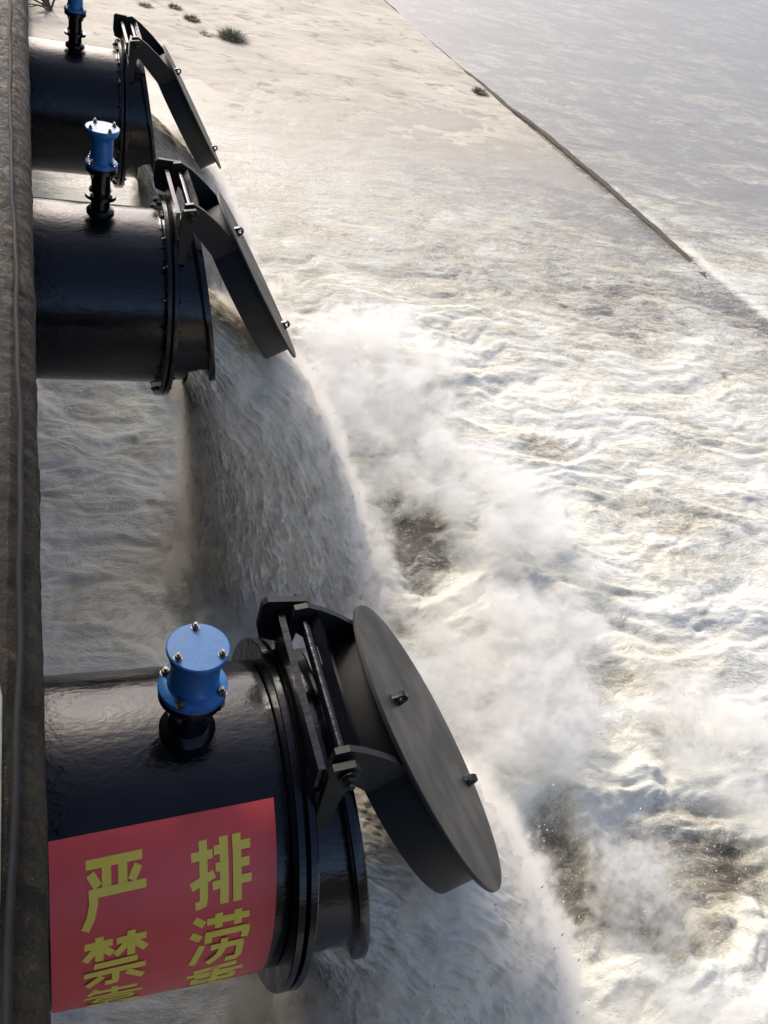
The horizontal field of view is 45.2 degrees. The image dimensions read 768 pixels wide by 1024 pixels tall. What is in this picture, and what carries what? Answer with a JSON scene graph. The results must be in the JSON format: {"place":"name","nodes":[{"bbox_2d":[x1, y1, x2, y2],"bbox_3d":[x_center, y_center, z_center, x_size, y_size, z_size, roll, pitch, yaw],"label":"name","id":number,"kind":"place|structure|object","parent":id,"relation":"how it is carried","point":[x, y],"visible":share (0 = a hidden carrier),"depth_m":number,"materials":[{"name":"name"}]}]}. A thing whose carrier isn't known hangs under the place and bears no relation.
{"place":"outdoors","nodes":[
{"label":"outdoors","id":0,"kind":"place"},
{"bbox_2d":[28,0,552,152],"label":"apron","id":1,"kind":"object","parent":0,"point":[379,56],"visible":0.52,"depth_m":20.93,"materials":[{"name":"concrete"}]},
{"bbox_2d":[28,0,54,10],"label":"dry shrub","id":2,"kind":"object","parent":1,"relation":"on","point":[45,3],"visible":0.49,"depth_m":19.31,"materials":[{"name":"brown plant"}]},
{"bbox_2d":[135,1,154,7],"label":"grass tuft","id":3,"kind":"object","parent":1,"relation":"on","point":[144,4],"visible":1,"depth_m":21.21,"materials":[{"name":"green plant"}]},
{"bbox_2d":[167,2,182,10],"bbox_3d":[-4.897,-11.882,21.642,0.473,0.137,0.448,20,39,5],"label":"grass tuft","id":4,"kind":"object","parent":1,"relation":"on","point":[171,6],"visible":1,"depth_m":21.64,"materials":[{"name":"green plant"}]},
{"bbox_2d":[183,12,202,21],"bbox_3d":[-4.429,-11.407,21.248,0.559,0.147,0.571,-1,42,-21],"label":"grass tuft","id":5,"kind":"object","parent":1,"relation":"on","point":[192,18],"visible":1,"depth_m":21.24,"materials":[{"name":"green plant"}]},
{"bbox_2d":[199,30,214,36],"bbox_3d":[-3.975,-10.737,20.676,0.438,0.092,0.431,22,39,6],"label":"grass tuft","id":6,"kind":"object","parent":1,"relation":"on","point":[206,33],"visible":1,"depth_m":20.69,"materials":[{"name":"green plant"}]},
{"bbox_2d":[214,25,251,42],"bbox_3d":[-3.433,-10.805,20.809,0.977,0.268,0.976,14,39,-3],"label":"grass tuft","id":7,"kind":"object","parent":1,"relation":"on","point":[229,35],"visible":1,"depth_m":20.82,"materials":[{"name":"green plant"}]},
{"bbox_2d":[470,85,488,95],"bbox_3d":[2.309,-10.074,22.041,0.583,0.156,0.644,19,39,3],"label":"grass tuft","id":8,"kind":"object","parent":1,"relation":"on","point":[478,90],"visible":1,"depth_m":22.10,"materials":[{"name":"green plant"}]},
{"bbox_2d":[32,0,767,1023],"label":"water","id":9,"kind":"structure","parent":0,"point":[602,392],"depth_m":10.58,"materials":[{"name":"white liquid"}]},
{"bbox_2d":[124,130,765,1023],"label":"spray droplets","id":10,"kind":"object","parent":9,"relation":"on","point":[474,698],"visible":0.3,"depth_m":7.03,"materials":[{"name":"white liquid"}]},
{"label":"ground","id":11,"kind":"structure","parent":0,"visible":0},
{"bbox_2d":[0,0,50,1023],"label":"retaining wall","id":12,"kind":"structure","parent":11,"relation":"on","point":[31,998],"depth_m":1.49,"materials":[{"name":"concrete"}]},
{"bbox_2d":[0,687,1,887],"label":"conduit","id":13,"kind":"object","parent":12,"relation":"on","point":[0,773],"visible":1,"depth_m":1.18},
{"bbox_2d":[1,0,24,1023],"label":"cable","id":14,"kind":"object","parent":12,"relation":"on","point":[7,979],"visible":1,"depth_m":1.32,"materials":[{"name":"black rubber"}]},
{"bbox_2d":[28,0,220,187],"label":"discharge pipe","id":15,"kind":"object","parent":12,"relation":"attached to","point":[76,84],"visible":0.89,"depth_m":8.74,"materials":[{"name":"black metal"}]},
{"bbox_2d":[136,113,247,316],"bbox_3d":[-1.975,-3.043,10.474,1.782,2.798,2.288,-1,42,-21],"label":"water jet","id":16,"kind":"object","parent":15,"relation":"attached to","point":[168,145],"visible":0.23,"depth_m":9.61},
{"bbox_2d":[33,118,295,395],"bbox_3d":[-1.573,-1.703,6.386,2.100,1.863,1.388,-1,42,-21],"label":"discharge pipe","id":17,"kind":"object","parent":12,"relation":"attached to","point":[121,292],"visible":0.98,"depth_m":5.98,"materials":[{"name":"black metal"}]},
{"bbox_2d":[182,288,379,634],"bbox_3d":[-0.819,-0.534,7.822,1.987,2.946,2.224,-1,42,-21],"label":"water jet","id":18,"kind":"object","parent":17,"relation":"attached to","point":[298,559],"visible":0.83,"depth_m":7.29},
{"bbox_2d":[44,593,501,1010],"bbox_3d":[-0.482,1.074,3.679,2.127,1.763,1.388,-1,42,-21],"label":"discharge pipe","id":19,"kind":"object","parent":12,"relation":"attached to","point":[306,740],"visible":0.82,"depth_m":3.29,"materials":[{"name":"black metal"}]},
{"bbox_2d":[48,798,276,1012],"bbox_3d":[-0.805,1.506,3.319,0.745,1.033,0.331,-1,42,-21],"label":"banner","id":20,"kind":"object","parent":19,"relation":"attached to","point":[163,905],"visible":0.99,"depth_m":3.11,"materials":[{"name":"red fabric"}]},
{"bbox_2d":[272,773,572,1023],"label":"water jet","id":21,"kind":"object","parent":19,"relation":"attached to","point":[399,967],"visible":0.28,"depth_m":3.98},
{"bbox_2d":[384,0,706,278],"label":"kerb","id":22,"kind":"structure","parent":11,"relation":"on","point":[599,179],"depth_m":19.36,"materials":[{"name":"concrete"}]}
]}

